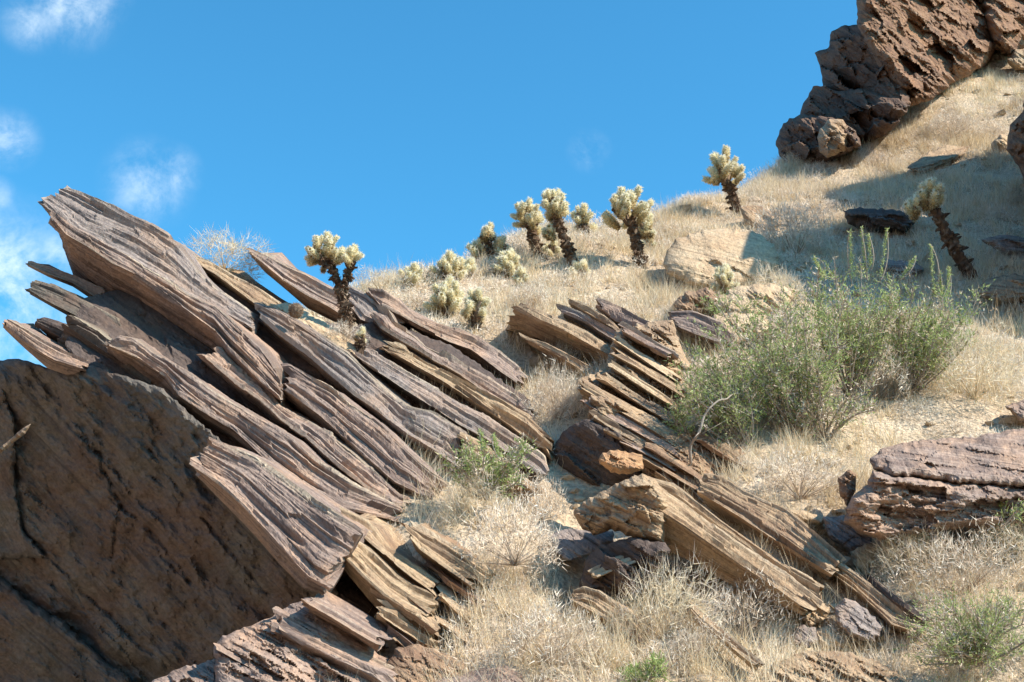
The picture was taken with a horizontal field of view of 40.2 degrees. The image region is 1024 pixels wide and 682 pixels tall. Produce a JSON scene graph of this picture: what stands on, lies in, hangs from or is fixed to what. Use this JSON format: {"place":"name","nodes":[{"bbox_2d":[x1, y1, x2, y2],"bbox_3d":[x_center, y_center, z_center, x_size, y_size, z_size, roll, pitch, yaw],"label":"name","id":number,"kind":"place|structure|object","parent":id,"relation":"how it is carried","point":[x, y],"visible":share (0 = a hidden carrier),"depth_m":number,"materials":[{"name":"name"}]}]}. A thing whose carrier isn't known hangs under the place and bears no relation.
{"place":"outdoors","nodes":[
{"label":"outdoors","id":0,"kind":"place"},
{"bbox_2d":[0,0,857,367],"label":"sky","id":1,"kind":"structure","parent":0,"point":[392,128],"materials":[{"name":"blue"}]},
{"bbox_2d":[301,50,1023,681],"bbox_3d":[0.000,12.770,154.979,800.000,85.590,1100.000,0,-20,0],"label":"hillside","id":2,"kind":"structure","parent":0,"point":[571,572],"depth_m":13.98,"materials":[{"name":"plant"}]},
{"bbox_2d":[0,424,30,452],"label":"twig","id":3,"kind":"object","parent":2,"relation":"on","point":[17,436],"visible":1,"depth_m":10.87,"materials":[{"name":"beige wood"}]},
{"bbox_2d":[0,186,553,681],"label":"rock outcrop","id":4,"kind":"object","parent":2,"relation":"on","point":[198,454],"visible":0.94,"depth_m":13.66,"materials":[{"name":"brown stone"}]},
{"bbox_2d":[183,221,277,284],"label":"dry shrub","id":5,"kind":"object","parent":4,"relation":"on","point":[233,246],"visible":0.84,"depth_m":16.30,"materials":[{"name":"plant"}]},
{"bbox_2d":[288,302,304,318],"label":"barrel cactus","id":6,"kind":"object","parent":4,"relation":"on","point":[296,311],"visible":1,"depth_m":14.30,"materials":[{"name":"brown plant"}]},
{"bbox_2d":[304,230,364,337],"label":"cholla cactus","id":7,"kind":"object","parent":4,"relation":"on","point":[329,255],"visible":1,"depth_m":14.76,"materials":[{"name":"beige plant"}]},
{"bbox_2d":[324,317,370,346],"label":"dry shrub","id":8,"kind":"object","parent":4,"relation":"on","point":[345,331],"visible":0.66,"depth_m":14.58,"materials":[{"name":"beige plant"}]},
{"bbox_2d":[354,325,366,354],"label":"cholla cactus","id":9,"kind":"object","parent":4,"relation":"on","point":[360,343],"visible":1,"depth_m":14.47,"materials":[{"name":"beige plant"}]},
{"bbox_2d":[350,263,418,296],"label":"dry shrub","id":10,"kind":"object","parent":4,"relation":"on","point":[378,279],"visible":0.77,"depth_m":16.40,"materials":[{"name":"plant"}]},
{"bbox_2d":[152,506,578,681],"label":"rock outcrop","id":11,"kind":"object","parent":2,"relation":"on","point":[320,637],"visible":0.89,"depth_m":9.92,"materials":[{"name":"brown stone"}]},
{"bbox_2d":[397,261,425,286],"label":"cholla cactus","id":12,"kind":"object","parent":2,"relation":"on","point":[415,272],"visible":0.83,"depth_m":20.07,"materials":[{"name":"beige plant"}]},
{"bbox_2d":[421,274,465,317],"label":"cholla cactus","id":13,"kind":"object","parent":2,"relation":"on","point":[444,294],"visible":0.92,"depth_m":18.79,"materials":[{"name":"beige plant"}]},
{"bbox_2d":[427,249,472,281],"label":"cholla cactus","id":14,"kind":"object","parent":2,"relation":"on","point":[448,262],"visible":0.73,"depth_m":20.23,"materials":[{"name":"beige plant"}]},
{"bbox_2d":[463,256,477,278],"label":"cholla cactus","id":15,"kind":"object","parent":2,"relation":"on","point":[470,260],"visible":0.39,"depth_m":20.64,"materials":[{"name":"beige plant"}]},
{"bbox_2d":[433,455,511,530],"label":"dry shrub","id":16,"kind":"object","parent":2,"relation":"on","point":[467,510],"visible":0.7,"depth_m":12.08,"materials":[{"name":"plant"}]},
{"bbox_2d":[459,286,491,331],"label":"cholla cactus","id":17,"kind":"object","parent":2,"relation":"on","point":[476,303],"visible":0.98,"depth_m":18.00,"materials":[{"name":"beige plant"}]},
{"bbox_2d":[434,427,538,500],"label":"green shrub","id":18,"kind":"object","parent":2,"relation":"on","point":[507,468],"visible":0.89,"depth_m":12.21,"materials":[{"name":"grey plant"}]},
{"bbox_2d":[465,221,510,260],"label":"cholla cactus","id":19,"kind":"object","parent":2,"relation":"on","point":[487,237],"visible":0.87,"depth_m":21.51,"materials":[{"name":"beige plant"}]},
{"bbox_2d":[490,247,526,277],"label":"cholla cactus","id":20,"kind":"object","parent":2,"relation":"on","point":[506,259],"visible":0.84,"depth_m":20.59,"materials":[{"name":"beige plant"}]},
{"bbox_2d":[456,475,567,579],"bbox_3d":[-0.001,1.474,11.216,0.941,0.873,1.034,0,-34,0],"label":"dry shrub","id":21,"kind":"object","parent":2,"relation":"on","point":[514,560],"visible":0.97,"depth_m":11.08,"materials":[{"name":"beige plant"}]},
{"bbox_2d":[511,266,529,287],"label":"cholla cactus","id":22,"kind":"object","parent":2,"relation":"on","point":[521,270],"visible":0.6,"depth_m":20.11,"materials":[{"name":"beige plant"}]},
{"bbox_2d":[509,197,545,258],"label":"cholla cactus","id":23,"kind":"object","parent":2,"relation":"on","point":[528,216],"visible":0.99,"depth_m":21.42,"materials":[{"name":"beige plant"}]},
{"bbox_2d":[503,274,557,309],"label":"dry shrub","id":24,"kind":"object","parent":2,"relation":"on","point":[529,288],"visible":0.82,"depth_m":18.71,"materials":[{"name":"beige plant"}]},
{"bbox_2d":[509,466,573,519],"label":"dry shrub","id":25,"kind":"object","parent":2,"relation":"on","point":[550,497],"visible":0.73,"depth_m":13.22,"materials":[{"name":"beige plant"}]},
{"bbox_2d":[542,239,561,259],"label":"cholla cactus","id":26,"kind":"object","parent":2,"relation":"on","point":[553,246],"visible":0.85,"depth_m":21.32,"materials":[{"name":"beige plant"}]},
{"bbox_2d":[496,584,612,672],"bbox_3d":[0.286,1.991,9.813,0.986,0.623,0.952,18,-12,-40],"label":"dry shrub","id":27,"kind":"object","parent":2,"relation":"on","point":[534,619],"visible":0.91,"depth_m":9.71,"materials":[{"name":"beige plant"}]},
{"bbox_2d":[524,355,588,420],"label":"dry shrub","id":28,"kind":"object","parent":2,"relation":"on","point":[561,390],"visible":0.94,"depth_m":14.83,"materials":[{"name":"beige plant"}]},
{"bbox_2d":[527,339,589,383],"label":"dry shrub","id":29,"kind":"object","parent":2,"relation":"on","point":[557,363],"visible":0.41,"depth_m":16.74,"materials":[{"name":"plant"}]},
{"bbox_2d":[539,187,581,267],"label":"cholla cactus","id":30,"kind":"object","parent":2,"relation":"on","point":[554,205],"visible":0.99,"depth_m":20.96,"materials":[{"name":"beige plant"}]},
{"bbox_2d":[568,257,591,276],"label":"cholla cactus","id":31,"kind":"object","parent":2,"relation":"on","point":[583,262],"visible":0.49,"depth_m":20.53,"materials":[{"name":"beige plant"}]},
{"bbox_2d":[548,528,613,560],"bbox_3d":[0.588,1.729,11.890,0.587,0.364,0.499,0,-20,0],"label":"boulder","id":32,"kind":"object","parent":2,"relation":"on","point":[574,544],"visible":0.88,"depth_m":11.82,"materials":[{"name":"grey stone"}]},
{"bbox_2d":[570,202,599,235],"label":"cholla cactus","id":33,"kind":"object","parent":2,"relation":"on","point":[581,216],"visible":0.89,"depth_m":23.21,"materials":[{"name":"beige plant"}]},
{"bbox_2d":[552,419,642,485],"bbox_3d":[0.825,1.169,14.031,1.296,0.750,0.544,-19,-27,41],"label":"boulder","id":34,"kind":"object","parent":2,"relation":"on","point":[584,444],"visible":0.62,"depth_m":13.87,"materials":[{"name":"brown stone"}]},
{"bbox_2d":[571,586,648,643],"bbox_3d":[0.723,2.097,10.679,0.586,0.619,1.403,14,-24,-33],"label":"rock slab","id":35,"kind":"object","parent":2,"relation":"on","point":[581,594],"visible":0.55,"depth_m":10.49,"materials":[{"name":"brown stone"}]},
{"bbox_2d":[599,450,643,473],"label":"boulder","id":36,"kind":"object","parent":2,"relation":"on","point":[619,462],"visible":1,"depth_m":12.82,"materials":[{"name":"brown stone"}]},
{"bbox_2d":[579,537,669,599],"bbox_3d":[0.863,1.816,11.059,0.488,0.560,0.964,16,-25,-37],"label":"boulder","id":37,"kind":"object","parent":2,"relation":"on","point":[605,555],"visible":0.77,"depth_m":10.88,"materials":[{"name":"brown stone"}]},
{"bbox_2d":[588,545,669,578],"bbox_3d":[0.945,1.760,11.140,0.736,0.347,0.497,3,-20,-9],"label":"rock slab","id":38,"kind":"object","parent":37,"relation":"on","point":[597,571],"visible":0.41,"depth_m":10.92,"materials":[{"name":"stone"}]},
{"bbox_2d":[506,297,746,503],"bbox_3d":[1.360,0.510,16.087,2.911,4.203,5.576,0,-20,0],"label":"rock outcrop","id":39,"kind":"object","parent":2,"relation":"on","point":[637,349],"visible":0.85,"depth_m":15.26,"materials":[{"name":"brown stone"}]},
{"bbox_2d":[687,381,742,465],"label":"bare branch","id":40,"kind":"object","parent":39,"relation":"on","point":[696,436],"visible":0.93,"depth_m":13.48,"materials":[{"name":"wood"}]},
{"bbox_2d":[712,312,768,344],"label":"boulder","id":41,"kind":"object","parent":39,"relation":"on","point":[742,321],"visible":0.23,"depth_m":17.27,"materials":[{"name":"beige stone"}]},
{"bbox_2d":[600,184,656,268],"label":"cholla cactus","id":42,"kind":"object","parent":2,"relation":"on","point":[629,213],"visible":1,"depth_m":20.93,"materials":[{"name":"beige plant"}]},
{"bbox_2d":[614,650,673,681],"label":"green shrub","id":43,"kind":"object","parent":2,"relation":"on","point":[651,672],"visible":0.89,"depth_m":9.31,"materials":[{"name":"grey plant"}]},
{"bbox_2d":[640,239,656,247],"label":"cholla cactus","id":44,"kind":"object","parent":2,"relation":"on","point":[651,240],"visible":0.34,"depth_m":22.70,"materials":[{"name":"plant"}]},
{"bbox_2d":[604,543,737,639],"bbox_3d":[1.137,1.857,10.181,0.938,0.949,1.054,24,-28,-20],"label":"dry shrub","id":45,"kind":"object","parent":2,"relation":"on","point":[676,592],"visible":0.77,"depth_m":10.10,"materials":[{"name":"plant"}]},
{"bbox_2d":[661,395,698,436],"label":"green shrub","id":46,"kind":"object","parent":2,"relation":"on","point":[680,416],"visible":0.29,"depth_m":13.97,"materials":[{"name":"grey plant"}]},
{"bbox_2d":[685,337,701,351],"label":"shrub","id":47,"kind":"object","parent":2,"relation":"on","point":[692,340],"visible":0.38,"depth_m":17.11,"materials":[{"name":"plant"}]},
{"bbox_2d":[673,287,717,314],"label":"boulder","id":48,"kind":"object","parent":2,"relation":"on","point":[687,298],"visible":0.71,"depth_m":18.05,"materials":[{"name":"brown stone"}]},
{"bbox_2d":[653,615,737,669],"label":"dry shrub","id":49,"kind":"object","parent":2,"relation":"on","point":[684,641],"visible":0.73,"depth_m":9.64,"materials":[{"name":"beige plant"}]},
{"bbox_2d":[573,474,822,614],"bbox_3d":[1.447,1.624,11.236,2.040,1.343,0.931,-6,-21,17],"label":"rock slab","id":50,"kind":"object","parent":2,"relation":"on","point":[645,507],"visible":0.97,"depth_m":11.09,"materials":[{"name":"beige stone"}]},
{"bbox_2d":[648,476,823,599],"bbox_3d":[1.859,1.625,11.559,1.595,1.275,0.859,-11,-23,27],"label":"rock slab","id":51,"kind":"object","parent":50,"relation":"on","point":[809,583],"visible":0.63,"depth_m":11.44,"materials":[{"name":"brown stone"}]},
{"bbox_2d":[379,60,1023,681],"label":"loose stones","id":52,"kind":"object","parent":2,"relation":"on","point":[533,362],"visible":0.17,"depth_m":12.93,"materials":[{"name":"brown stone"}]},
{"bbox_2d":[665,336,772,448],"bbox_3d":[2.073,0.548,14.088,1.108,1.439,1.332,0,-20,0],"label":"green shrub","id":53,"kind":"object","parent":2,"relation":"on","point":[730,407],"visible":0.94,"depth_m":13.94,"materials":[{"name":"green leaves"},{"name":"twig"},{"name":"pale twig"}]},
{"bbox_2d":[663,227,779,287],"bbox_3d":[3.047,-1.222,20.321,1.761,1.515,1.383,0,-20,0],"label":"boulder","id":54,"kind":"object","parent":2,"relation":"on","point":[708,251],"visible":0.91,"depth_m":19.99,"materials":[{"name":"beige stone"}]},
{"bbox_2d":[701,144,745,216],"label":"cholla cactus","id":55,"kind":"object","parent":2,"relation":"on","point":[724,170],"visible":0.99,"depth_m":24.94,"materials":[{"name":"beige plant"}]},
{"bbox_2d":[710,262,739,293],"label":"cholla cactus","id":56,"kind":"object","parent":2,"relation":"on","point":[722,274],"visible":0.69,"depth_m":18.79,"materials":[{"name":"beige plant"}]},
{"bbox_2d":[687,601,764,670],"bbox_3d":[1.467,2.055,9.795,0.243,0.601,0.869,13,-24,-32],"label":"rock slab","id":57,"kind":"object","parent":2,"relation":"on","point":[738,649],"visible":0.88,"depth_m":9.65,"materials":[{"name":"brown stone"}]},
{"bbox_2d":[694,293,765,314],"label":"green shrub","id":58,"kind":"object","parent":2,"relation":"on","point":[709,307],"visible":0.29,"depth_m":17.89,"materials":[{"name":"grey plant"}]},
{"bbox_2d":[678,567,803,643],"bbox_3d":[1.679,2.058,10.755,0.948,0.728,1.042,4,-35,-12],"label":"dry shrub","id":59,"kind":"object","parent":2,"relation":"on","point":[741,611],"visible":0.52,"depth_m":10.61,"materials":[{"name":"beige plant"}]},
{"bbox_2d":[713,283,794,314],"bbox_3d":[3.160,-0.537,18.271,1.194,0.664,0.628,4,-20,-10],"label":"boulder","id":60,"kind":"object","parent":2,"relation":"on","point":[763,290],"visible":0.64,"depth_m":18.08,"materials":[{"name":"beige stone"}]},
{"bbox_2d":[740,205,782,228],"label":"boulder","id":61,"kind":"object","parent":2,"relation":"on","point":[748,213],"visible":0.57,"depth_m":24.04,"materials":[{"name":"beige stone"}]},
{"bbox_2d":[697,473,845,579],"bbox_3d":[2.187,1.583,12.018,0.846,1.235,1.964,16,-25,-37],"label":"rock slab","id":62,"kind":"object","parent":2,"relation":"on","point":[730,501],"visible":0.95,"depth_m":11.83,"materials":[{"name":"brown stone"}]},
{"bbox_2d":[744,258,813,306],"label":"dry shrub","id":63,"kind":"object","parent":2,"relation":"on","point":[775,277],"visible":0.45,"depth_m":18.82,"materials":[{"name":"plant"}]},
{"bbox_2d":[687,281,876,436],"bbox_3d":[2.740,0.250,14.353,1.957,1.858,1.809,0,-20,0],"label":"green shrub","id":64,"kind":"object","parent":2,"relation":"on","point":[781,387],"visible":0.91,"depth_m":14.17,"materials":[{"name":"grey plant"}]},
{"bbox_2d":[745,186,846,258],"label":"dry shrub","id":65,"kind":"object","parent":2,"relation":"on","point":[770,233],"visible":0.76,"depth_m":21.69,"materials":[{"name":"beige plant"}]},
{"bbox_2d":[752,437,848,501],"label":"dry shrub","id":66,"kind":"object","parent":2,"relation":"on","point":[802,476],"visible":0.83,"depth_m":12.70,"materials":[{"name":"beige plant"}]},
{"bbox_2d":[791,625,817,647],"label":"boulder","id":67,"kind":"object","parent":2,"relation":"on","point":[805,634],"visible":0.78,"depth_m":10.40,"materials":[{"name":"grey stone"}]},
{"bbox_2d":[802,603,829,626],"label":"boulder","id":68,"kind":"object","parent":67,"relation":"on","point":[820,614],"visible":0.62,"depth_m":10.62,"materials":[{"name":"brown stone"}]},
{"bbox_2d":[790,510,823,525],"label":"boulder","id":69,"kind":"object","parent":2,"relation":"on","point":[817,518],"visible":0.71,"depth_m":12.14,"materials":[{"name":"beige stone"}]},
{"bbox_2d":[779,366,878,439],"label":"green shrub","id":70,"kind":"object","parent":2,"relation":"on","point":[840,423],"visible":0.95,"depth_m":14.07,"materials":[{"name":"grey plant"}]},
{"bbox_2d":[817,626,848,649],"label":"boulder","id":71,"kind":"object","parent":2,"relation":"on","point":[824,629],"visible":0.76,"depth_m":10.41,"materials":[{"name":"stone"}]},
{"bbox_2d":[759,651,907,681],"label":"boulder","id":72,"kind":"object","parent":2,"relation":"on","point":[856,674],"visible":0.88,"depth_m":9.54,"materials":[{"name":"beige stone"}]},
{"bbox_2d":[823,515,872,552],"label":"boulder","id":73,"kind":"object","parent":2,"relation":"on","point":[848,538],"visible":0.73,"depth_m":11.90,"materials":[{"name":"stone"}]},
{"bbox_2d":[838,469,856,505],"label":"boulder","id":74,"kind":"object","parent":73,"relation":"on","point":[847,483],"visible":1,"depth_m":12.21,"materials":[{"name":"brown stone"}]},
{"bbox_2d":[820,614,877,649],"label":"dry shrub","id":75,"kind":"object","parent":2,"relation":"on","point":[840,632],"visible":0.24,"depth_m":10.48,"materials":[{"name":"beige plant"}]},
{"bbox_2d":[792,226,917,397],"bbox_3d":[3.685,-0.330,15.020,1.377,1.788,1.403,0,-20,0],"label":"green shrub","id":76,"kind":"object","parent":2,"relation":"on","point":[869,344],"visible":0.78,"depth_m":14.91,"materials":[{"name":"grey plant"}]},
{"bbox_2d":[834,598,884,641],"bbox_3d":[2.604,2.084,10.484,0.363,0.368,0.401,0,-20,0],"label":"boulder","id":77,"kind":"object","parent":2,"relation":"on","point":[854,615],"visible":1,"depth_m":10.40,"materials":[{"name":"grey stone"}]},
{"bbox_2d":[850,543,877,574],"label":"boulder","id":78,"kind":"object","parent":2,"relation":"on","point":[862,554],"visible":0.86,"depth_m":11.48,"materials":[{"name":"grey stone"}]},
{"bbox_2d":[832,563,921,633],"bbox_3d":[2.807,1.985,11.022,0.500,0.853,1.530,9,-22,-22],"label":"rock slab","id":79,"kind":"object","parent":2,"relation":"on","point":[888,611],"visible":0.78,"depth_m":10.75,"materials":[{"name":"brown stone"}]},
{"bbox_2d":[843,207,914,233],"bbox_3d":[6.057,-1.990,23.003,1.185,0.713,1.073,0,-20,0],"label":"boulder","id":80,"kind":"object","parent":2,"relation":"on","point":[878,220],"visible":0.9,"depth_m":22.70,"materials":[{"name":"brown stone"}]},
{"bbox_2d":[838,329,930,399],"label":"dry shrub","id":81,"kind":"object","parent":2,"relation":"on","point":[895,379],"visible":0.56,"depth_m":15.09,"materials":[{"name":"beige plant"}]},
{"bbox_2d":[864,574,929,629],"bbox_3d":[2.965,2.011,10.906,0.357,0.649,1.190,8,-21,-21],"label":"rock slab","id":82,"kind":"object","parent":2,"relation":"on","point":[895,599],"visible":0.75,"depth_m":10.71,"materials":[{"name":"brown stone"}]},
{"bbox_2d":[776,0,1023,163],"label":"cliff","id":83,"kind":"structure","parent":2,"relation":"on","point":[885,65],"depth_m":31.12,"materials":[{"name":"brown stone"}]},
{"bbox_2d":[878,259,923,276],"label":"boulder","id":84,"kind":"object","parent":2,"relation":"on","point":[894,266],"visible":0.62,"depth_m":20.27,"materials":[{"name":"grey stone"}]},
{"bbox_2d":[888,533,932,550],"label":"green shrub","id":85,"kind":"object","parent":2,"relation":"on","point":[916,535],"visible":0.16,"depth_m":11.55,"materials":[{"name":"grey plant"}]},
{"bbox_2d":[865,511,964,578],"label":"dry shrub","id":86,"kind":"object","parent":2,"relation":"on","point":[894,548],"visible":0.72,"depth_m":11.19,"materials":[{"name":"plant"}]},
{"bbox_2d":[844,428,1023,540],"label":"boulder","id":87,"kind":"object","parent":2,"relation":"on","point":[956,482],"visible":0.99,"depth_m":11.34,"materials":[{"name":"brown stone"}]},
{"bbox_2d":[871,243,997,393],"bbox_3d":[4.593,-0.189,15.329,1.533,1.635,1.558,0,-20,0],"label":"green shrub","id":88,"kind":"object","parent":2,"relation":"on","point":[928,340],"visible":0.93,"depth_m":15.08,"materials":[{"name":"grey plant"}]},
{"bbox_2d":[907,145,968,172],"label":"boulder","id":89,"kind":"object","parent":2,"relation":"on","point":[942,155],"visible":0.96,"depth_m":28.13,"materials":[{"name":"beige stone"}]},
{"bbox_2d":[903,176,977,280],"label":"cholla cactus","id":90,"kind":"object","parent":2,"relation":"on","point":[930,195],"visible":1,"depth_m":20.12,"materials":[{"name":"brown plant"}]},
{"bbox_2d":[920,103,986,138],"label":"dry shrub","id":91,"kind":"object","parent":2,"relation":"on","point":[955,120],"visible":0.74,"depth_m":30.04,"materials":[{"name":"beige plant"}]},
{"bbox_2d":[886,515,1023,594],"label":"dry shrub","id":92,"kind":"object","parent":2,"relation":"on","point":[963,556],"visible":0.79,"depth_m":10.90,"materials":[{"name":"beige plant"}]},
{"bbox_2d":[893,580,1023,681],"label":"green shrub","id":93,"kind":"object","parent":2,"relation":"on","point":[986,644],"visible":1,"depth_m":9.45,"materials":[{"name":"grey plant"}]},
{"bbox_2d":[916,304,1023,413],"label":"dry shrub","id":94,"kind":"object","parent":2,"relation":"on","point":[973,394],"visible":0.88,"depth_m":14.87,"materials":[{"name":"plant"}]},
{"bbox_2d":[958,512,1023,570],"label":"dry shrub","id":95,"kind":"object","parent":2,"relation":"on","point":[1010,532],"visible":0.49,"depth_m":11.32,"materials":[{"name":"plant"}]},
{"bbox_2d":[975,273,1023,304],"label":"boulder","id":96,"kind":"object","parent":2,"relation":"on","point":[1013,282],"visible":0.88,"depth_m":18.68,"materials":[{"name":"stone"}]},
{"bbox_2d":[991,133,1007,152],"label":"boulder","id":97,"kind":"object","parent":2,"relation":"on","point":[1001,139],"visible":0.77,"depth_m":28.36,"materials":[{"name":"beige stone"}]},
{"bbox_2d":[981,235,1023,255],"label":"boulder","id":98,"kind":"object","parent":2,"relation":"on","point":[999,242],"visible":0.96,"depth_m":21.00,"materials":[{"name":"brown stone"}]},
{"bbox_2d":[989,499,1023,530],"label":"green shrub","id":99,"kind":"object","parent":2,"relation":"on","point":[1016,512],"visible":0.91,"depth_m":11.29,"materials":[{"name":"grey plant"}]},
{"bbox_2d":[1005,400,1023,421],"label":"boulder","id":100,"kind":"object","parent":2,"relation":"on","point":[1016,410],"visible":1,"depth_m":14.19,"materials":[{"name":"brown stone"}]},
{"bbox_2d":[1006,102,1023,179],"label":"crag","id":101,"kind":"structure","parent":2,"relation":"on","point":[1015,144],"depth_m":23.82,"materials":[{"name":"brown stone"}]},
{"bbox_2d":[1007,49,1023,70],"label":"boulder","id":102,"kind":"object","parent":2,"relation":"on","point":[1015,59],"visible":1,"depth_m":33.44,"materials":[{"name":"beige stone"}]}
]}

